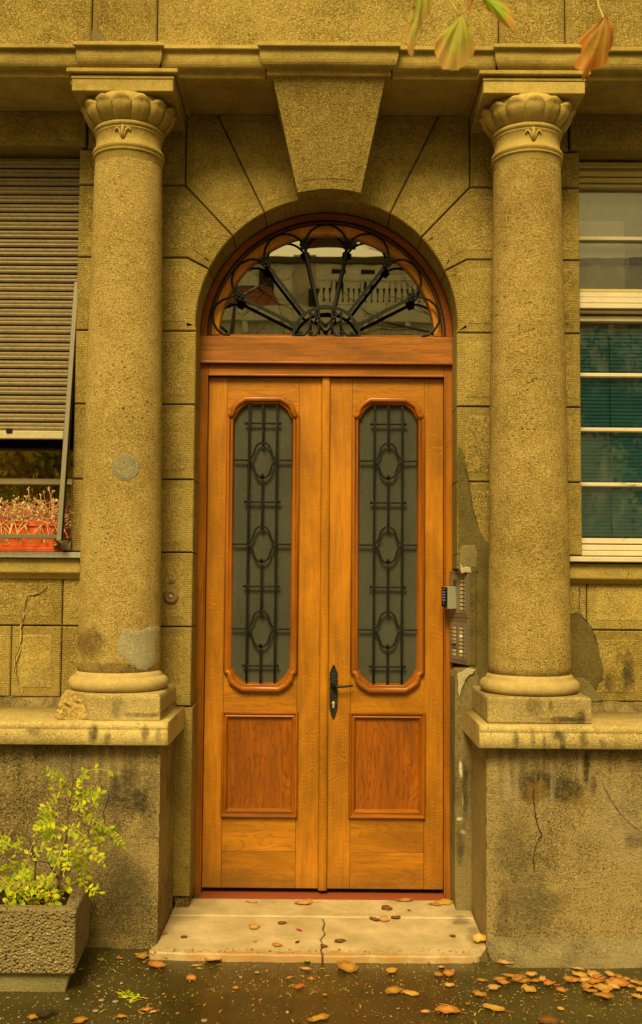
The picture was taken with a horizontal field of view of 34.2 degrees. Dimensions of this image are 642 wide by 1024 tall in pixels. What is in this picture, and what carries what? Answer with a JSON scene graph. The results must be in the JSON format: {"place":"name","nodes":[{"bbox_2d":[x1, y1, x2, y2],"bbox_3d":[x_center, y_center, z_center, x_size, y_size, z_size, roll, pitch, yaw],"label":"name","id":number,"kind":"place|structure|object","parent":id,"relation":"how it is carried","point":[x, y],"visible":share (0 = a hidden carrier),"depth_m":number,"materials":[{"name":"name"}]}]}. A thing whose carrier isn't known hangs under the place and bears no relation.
{"place":"outdoors","nodes":[
{"label":"outdoors","id":0,"kind":"place"},
{"bbox_2d":[0,947,641,1023],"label":"pavement","id":1,"kind":"structure","parent":0,"point":[147,980],"depth_m":4.10,"materials":[{"name":"asphalt"}]},
{"bbox_2d":[27,1014,38,1018],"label":"fallen leaf","id":2,"kind":"object","parent":1,"relation":"on","point":[31,1016],"visible":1,"depth_m":3.79,"materials":[{"name":"orange plant"}]},
{"bbox_2d":[0,878,90,991],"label":"concrete planter","id":3,"kind":"object","parent":1,"relation":"on","point":[42,945],"visible":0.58,"depth_m":4.01,"materials":[{"name":"concrete"}]},
{"bbox_2d":[0,754,126,904],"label":"shrub","id":4,"kind":"object","parent":3,"relation":"in","point":[55,892],"visible":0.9,"depth_m":4.16,"materials":[{"name":"green plant"}]},
{"bbox_2d":[35,1009,59,1015],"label":"fallen leaf","id":5,"kind":"object","parent":1,"relation":"on","point":[45,1012],"visible":1,"depth_m":3.82,"materials":[{"name":"brown plant"}]},
{"bbox_2d":[71,1016,87,1023],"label":"fallen leaf","id":6,"kind":"object","parent":1,"relation":"on","point":[81,1019],"visible":1,"depth_m":3.77,"materials":[{"name":"orange plant"}]},
{"bbox_2d":[0,706,184,948],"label":"pedestal wall","id":7,"kind":"structure","parent":1,"relation":"on","point":[132,906],"depth_m":4.54,"materials":[{"name":"stone"}]},
{"bbox_2d":[57,68,189,720],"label":"column","id":8,"kind":"structure","parent":7,"relation":"on","point":[134,117],"depth_m":4.73,"materials":[{"name":"stone"}]},
{"bbox_2d":[117,989,148,1002],"bbox_3d":[-0.739,1.853,3.994,0.078,0.020,0.159,4,-5,-44],"label":"fallen frond","id":9,"kind":"object","parent":1,"relation":"on","point":[131,994],"visible":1,"depth_m":3.99,"materials":[{"name":"yellow plant"}]},
{"bbox_2d":[136,950,148,958],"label":"fallen leaf","id":10,"kind":"object","parent":1,"relation":"on","point":[143,955],"visible":1,"depth_m":4.41,"materials":[{"name":"orange plant"}]},
{"bbox_2d":[148,960,166,970],"bbox_3d":[-0.670,1.867,4.297,0.078,0.011,0.125,4,-5,-47],"label":"fallen leaf","id":11,"kind":"object","parent":1,"relation":"on","point":[156,963],"visible":1,"depth_m":4.31,"materials":[{"name":"orange plant"}]},
{"bbox_2d":[186,974,196,981],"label":"fallen leaf","id":12,"kind":"object","parent":1,"relation":"on","point":[191,977],"visible":1,"depth_m":4.18,"materials":[{"name":"orange plant"}]},
{"bbox_2d":[204,956,220,960],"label":"fallen leaf","id":13,"kind":"object","parent":1,"relation":"on","point":[208,959],"visible":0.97,"depth_m":4.36,"materials":[{"name":"orange plant"}]},
{"bbox_2d":[152,992,445,1023],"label":"asphalt patch","id":14,"kind":"object","parent":1,"relation":"on","point":[297,1006],"visible":1,"depth_m":3.89,"materials":[{"name":"brown asphalt"}]},
{"bbox_2d":[308,1012,334,1021],"bbox_3d":[0.007,1.842,3.804,0.121,0.006,0.045,-1,-1,-27],"label":"fallen leaf","id":15,"kind":"object","parent":14,"relation":"on","point":[318,1017],"visible":1,"depth_m":3.80,"materials":[{"name":"orange plant"}]},
{"bbox_2d":[294,982,304,988],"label":"fallen leaf","id":16,"kind":"object","parent":1,"relation":"on","point":[299,985],"visible":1,"depth_m":4.10,"materials":[{"name":"orange plant"}]},
{"bbox_2d":[149,890,487,963],"bbox_3d":[-0.006,1.912,4.796,1.442,0.066,0.870,0,-4,0],"label":"doorstep","id":17,"kind":"object","parent":1,"relation":"on","point":[210,924],"visible":0.87,"depth_m":4.68,"materials":[{"name":"stone"}]},
{"bbox_2d":[249,923,259,930],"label":"fallen leaf","id":18,"kind":"object","parent":17,"relation":"on","point":[253,926],"visible":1,"depth_m":4.70,"materials":[{"name":"orange plant"}]},
{"bbox_2d":[272,942,283,946],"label":"fallen leaf","id":19,"kind":"object","parent":17,"relation":"on","point":[276,944],"visible":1,"depth_m":4.48,"materials":[{"name":"orange plant"}]},
{"bbox_2d":[294,899,313,903],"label":"fallen leaf","id":20,"kind":"object","parent":17,"relation":"on","point":[306,901],"visible":1,"depth_m":5.07,"materials":[{"name":"orange plant"}]},
{"bbox_2d":[380,915,389,921],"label":"fallen leaf","id":21,"kind":"object","parent":17,"relation":"on","point":[385,918],"visible":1,"depth_m":4.83,"materials":[{"name":"orange plant"}]},
{"bbox_2d":[381,905,391,911],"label":"fallen leaf","id":22,"kind":"object","parent":17,"relation":"on","point":[385,907],"visible":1,"depth_m":4.99,"materials":[{"name":"brown plant"}]},
{"bbox_2d":[394,898,411,900],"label":"fallen leaf","id":23,"kind":"object","parent":17,"relation":"on","point":[405,899],"visible":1,"depth_m":5.10,"materials":[{"name":"orange plant"}]},
{"bbox_2d":[425,899,452,904],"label":"fallen leaf","id":24,"kind":"object","parent":17,"relation":"on","point":[445,901],"visible":0.99,"depth_m":5.08,"materials":[{"name":"plant"}]},
{"bbox_2d":[473,933,485,941],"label":"fallen leaf","id":25,"kind":"object","parent":17,"relation":"on","point":[477,937],"visible":1,"depth_m":4.53,"materials":[{"name":"plant"}]},
{"bbox_2d":[0,966,638,1023],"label":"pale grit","id":26,"kind":"object","parent":1,"relation":"on","point":[366,992],"visible":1,"depth_m":3.97,"materials":[{"name":"beige gravel"}]},
{"bbox_2d":[0,0,641,911],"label":"facade wall","id":27,"kind":"structure","parent":1,"relation":"on","point":[298,108],"depth_m":5.05,"materials":[{"name":"stone"}]},
{"bbox_2d":[0,158,79,558],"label":"shuttered window","id":28,"kind":"structure","parent":27,"relation":"attached to","point":[39,214],"depth_m":5.24,"materials":[{"name":"beige paint"}]},
{"bbox_2d":[0,520,62,551],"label":"flower box","id":29,"kind":"object","parent":28,"relation":"on","point":[33,545],"visible":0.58,"depth_m":5.03,"materials":[{"name":"orange plastic"}]},
{"bbox_2d":[0,486,73,545],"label":"trailing plant","id":30,"kind":"object","parent":29,"relation":"in","point":[20,515],"visible":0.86,"depth_m":5.02,"materials":[{"name":"pink plant"}]},
{"bbox_2d":[164,589,177,603],"bbox_3d":[-0.727,0.409,5.045,0.070,0.070,0.023,0,-4,0],"label":"doorbell","id":31,"kind":"object","parent":27,"relation":"attached to","point":[170,596],"visible":1,"depth_m":5.04,"materials":[{"name":"brown plastic"}]},
{"bbox_2d":[193,360,452,898],"bbox_3d":[0.017,0.577,5.290,1.296,2.684,0.148,0,-4,0],"label":"double door","id":32,"kind":"structure","parent":27,"relation":"attached to","point":[324,665],"depth_m":5.27,"materials":[{"name":"brown wood"}]},
{"bbox_2d":[200,213,452,361],"bbox_3d":[0.030,-1.152,5.536,1.300,0.950,0.411,0,-4,0],"label":"fanlight","id":33,"kind":"object","parent":27,"relation":"attached to","point":[327,287],"visible":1,"depth_m":5.41,"materials":[{"name":"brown wood"}]},
{"bbox_2d":[441,571,476,665],"bbox_3d":[0.700,0.517,5.135,0.202,0.464,0.128,-3,-5,43],"label":"intercom","id":34,"kind":"object","parent":27,"relation":"attached to","point":[459,597],"visible":1,"depth_m":5.09,"materials":[{"name":"grey metal"}]},
{"bbox_2d":[569,162,641,563],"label":"sash window","id":35,"kind":"structure","parent":27,"relation":"attached to","point":[610,232],"depth_m":5.33,"materials":[{"name":"beige paint"}]},
{"bbox_2d":[78,963,592,1016],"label":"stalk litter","id":36,"kind":"object","parent":1,"relation":"on","point":[288,993],"visible":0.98,"depth_m":4.01,"materials":[{"name":"plant"}]},
{"bbox_2d":[337,960,358,977],"bbox_3d":[0.117,1.872,4.277,0.087,0.014,0.172,3,-4,-36],"label":"fallen leaf","id":37,"kind":"object","parent":1,"relation":"on","point":[346,966],"visible":1,"depth_m":4.30,"materials":[{"name":"orange plant"}]},
{"bbox_2d":[88,947,636,1023],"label":"leaf crumbs","id":38,"kind":"object","parent":1,"relation":"on","point":[475,1022],"visible":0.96,"depth_m":4.05,"materials":[{"name":"brown plant"}]},
{"bbox_2d":[386,967,396,974],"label":"fallen leaf","id":39,"kind":"object","parent":1,"relation":"on","point":[390,970],"visible":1,"depth_m":4.26,"materials":[{"name":"orange plant"}]},
{"bbox_2d":[385,984,402,993],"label":"fallen leaf","id":40,"kind":"object","parent":1,"relation":"on","point":[393,989],"visible":1,"depth_m":4.06,"materials":[{"name":"orange plant"}]},
{"bbox_2d":[402,990,418,995],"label":"fallen leaf","id":41,"kind":"object","parent":1,"relation":"on","point":[411,993],"visible":1,"depth_m":4.04,"materials":[{"name":"plant"}]},
{"bbox_2d":[434,971,442,975],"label":"fallen leaf","id":42,"kind":"object","parent":1,"relation":"on","point":[436,973],"visible":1,"depth_m":4.22,"materials":[{"name":"orange plant"}]},
{"bbox_2d":[439,982,454,986],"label":"fallen leaf","id":43,"kind":"object","parent":1,"relation":"on","point":[449,984],"visible":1,"depth_m":4.12,"materials":[{"name":"orange plant"}]},
{"bbox_2d":[443,969,453,976],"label":"fallen leaf","id":44,"kind":"object","parent":1,"relation":"on","point":[447,972],"visible":1,"depth_m":4.25,"materials":[{"name":"orange plant"}]},
{"bbox_2d":[435,1005,466,1013],"bbox_3d":[0.486,1.847,3.860,0.122,0.005,0.077,-2,-4,31],"label":"fallen leaf","id":45,"kind":"object","parent":1,"relation":"on","point":[446,1009],"visible":1,"depth_m":3.87,"materials":[{"name":"orange plant"}]},
{"bbox_2d":[472,989,486,996],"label":"fallen leaf","id":46,"kind":"object","parent":1,"relation":"on","point":[477,992],"visible":1,"depth_m":4.03,"materials":[{"name":"orange plant"}]},
{"bbox_2d":[486,984,500,990],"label":"fallen leaf","id":47,"kind":"object","parent":1,"relation":"on","point":[493,986],"visible":1,"depth_m":4.10,"materials":[{"name":"orange plant"}]},
{"bbox_2d":[483,1003,510,1011],"bbox_3d":[0.662,1.854,3.889,0.132,0.004,0.054,-6,-9,42],"label":"fallen leaf","id":48,"kind":"object","parent":1,"relation":"on","point":[494,1007],"visible":1,"depth_m":3.90,"materials":[{"name":"plant"}]},
{"bbox_2d":[497,979,508,983],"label":"fallen leaf","id":49,"kind":"object","parent":1,"relation":"on","point":[502,981],"visible":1,"depth_m":4.16,"materials":[{"name":"orange plant"}]},
{"bbox_2d":[497,959,514,963],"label":"fallen leaf","id":50,"kind":"object","parent":1,"relation":"on","point":[502,961],"visible":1,"depth_m":4.36,"materials":[{"name":"orange plant"}]},
{"bbox_2d":[509,974,526,981],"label":"fallen leaf","id":51,"kind":"object","parent":1,"relation":"on","point":[516,978],"visible":1,"depth_m":4.20,"materials":[{"name":"orange plant"}]},
{"bbox_2d":[514,978,530,982],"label":"fallen leaf","id":52,"kind":"object","parent":1,"relation":"on","point":[523,980],"visible":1,"depth_m":4.17,"materials":[{"name":"orange plant"}]},
{"bbox_2d":[519,971,536,975],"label":"fallen leaf","id":53,"kind":"object","parent":1,"relation":"on","point":[533,973],"visible":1,"depth_m":4.23,"materials":[{"name":"orange plant"}]},
{"bbox_2d":[521,983,535,991],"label":"fallen leaf","id":54,"kind":"object","parent":1,"relation":"on","point":[526,987],"visible":1,"depth_m":4.09,"materials":[{"name":"orange plant"}]},
{"bbox_2d":[530,978,540,981],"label":"fallen leaf","id":55,"kind":"object","parent":1,"relation":"on","point":[535,980],"visible":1,"depth_m":4.17,"materials":[{"name":"orange plant"}]},
{"bbox_2d":[539,975,546,980],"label":"fallen leaf","id":56,"kind":"object","parent":1,"relation":"on","point":[542,978],"visible":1,"depth_m":4.18,"materials":[{"name":"orange plant"}]},
{"bbox_2d":[543,979,554,984],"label":"fallen leaf","id":57,"kind":"object","parent":1,"relation":"on","point":[547,982],"visible":1,"depth_m":4.15,"materials":[{"name":"orange plant"}]},
{"bbox_2d":[463,709,641,968],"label":"pedestal wall","id":58,"kind":"structure","parent":1,"relation":"on","point":[556,863],"depth_m":4.52,"materials":[{"name":"stone"}]},
{"bbox_2d":[466,70,591,723],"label":"column","id":59,"kind":"structure","parent":58,"relation":"on","point":[521,120],"depth_m":4.72,"materials":[{"name":"stone"}]},
{"bbox_2d":[537,1015,570,1023],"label":"fallen leaf","id":60,"kind":"object","parent":1,"relation":"on","point":[547,1019],"visible":1,"depth_m":3.79,"materials":[{"name":"brown plant"}]},
{"bbox_2d":[556,987,566,992],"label":"fallen leaf","id":61,"kind":"object","parent":1,"relation":"on","point":[561,989],"visible":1,"depth_m":4.07,"materials":[{"name":"orange plant"}]},
{"bbox_2d":[563,973,572,980],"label":"fallen leaf","id":62,"kind":"object","parent":1,"relation":"on","point":[568,978],"visible":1,"depth_m":4.20,"materials":[{"name":"orange plant"}]},
{"bbox_2d":[564,977,580,982],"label":"fallen leaf","id":63,"kind":"object","parent":1,"relation":"on","point":[575,979],"visible":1,"depth_m":4.18,"materials":[{"name":"orange plant"}]},
{"bbox_2d":[568,969,588,977],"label":"fallen leaf","id":64,"kind":"object","parent":1,"relation":"on","point":[581,974],"visible":1,"depth_m":4.23,"materials":[{"name":"orange plant"}]},
{"bbox_2d":[573,977,590,982],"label":"fallen leaf","id":65,"kind":"object","parent":1,"relation":"on","point":[585,979],"visible":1,"depth_m":4.19,"materials":[{"name":"plant"}]},
{"bbox_2d":[581,982,593,988],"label":"fallen leaf","id":66,"kind":"object","parent":1,"relation":"on","point":[584,985],"visible":1,"depth_m":4.12,"materials":[{"name":"orange plant"}]},
{"bbox_2d":[583,988,597,992],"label":"fallen leaf","id":67,"kind":"object","parent":1,"relation":"on","point":[592,990],"visible":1,"depth_m":4.06,"materials":[{"name":"orange plant"}]},
{"bbox_2d":[587,970,602,977],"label":"fallen leaf","id":68,"kind":"object","parent":1,"relation":"on","point":[590,973],"visible":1,"depth_m":4.24,"materials":[{"name":"orange plant"}]},
{"bbox_2d":[588,976,604,983],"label":"fallen leaf","id":69,"kind":"object","parent":1,"relation":"on","point":[593,980],"visible":1,"depth_m":4.16,"materials":[{"name":"orange plant"}]},
{"bbox_2d":[592,974,605,979],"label":"fallen leaf","id":70,"kind":"object","parent":1,"relation":"on","point":[601,977],"visible":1,"depth_m":4.20,"materials":[{"name":"orange plant"}]},
{"bbox_2d":[593,983,611,993],"bbox_3d":[1.104,1.868,4.085,0.076,0.004,0.096,-1,-4,15],"label":"fallen leaf","id":71,"kind":"object","parent":1,"relation":"on","point":[600,986],"visible":1,"depth_m":4.11,"materials":[{"name":"orange plant"}]},
{"bbox_2d":[592,992,614,997],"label":"fallen leaf","id":72,"kind":"object","parent":1,"relation":"on","point":[606,995],"visible":1,"depth_m":4.02,"materials":[{"name":"orange plant"}]},
{"bbox_2d":[605,971,615,976],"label":"fallen leaf","id":73,"kind":"object","parent":1,"relation":"on","point":[609,973],"visible":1,"depth_m":4.24,"materials":[{"name":"orange plant"}]},
{"bbox_2d":[604,980,619,988],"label":"fallen leaf","id":74,"kind":"object","parent":1,"relation":"on","point":[614,985],"visible":1,"depth_m":4.12,"materials":[{"name":"orange plant"}]},
{"bbox_2d":[607,972,628,986],"bbox_3d":[1.197,1.872,4.167,0.086,0.009,0.114,-2,-4,37],"label":"fallen leaf","id":75,"kind":"object","parent":1,"relation":"on","point":[622,981],"visible":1,"depth_m":4.16,"materials":[{"name":"orange plant"}]},
{"bbox_2d":[618,984,635,987],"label":"fallen leaf","id":76,"kind":"object","parent":1,"relation":"on","point":[630,985],"visible":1,"depth_m":4.12,"materials":[{"name":"orange plant"}]},
{"bbox_2d":[631,993,641,998],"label":"fallen leaf","id":77,"kind":"object","parent":1,"relation":"on","point":[639,996],"visible":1,"depth_m":4.03,"materials":[{"name":"orange plant"}]},
{"bbox_2d":[406,0,614,80],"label":"hanging branch","id":78,"kind":"object","parent":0,"point":[454,49],"visible":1,"depth_m":1.99,"materials":[{"name":"green"}]}
]}

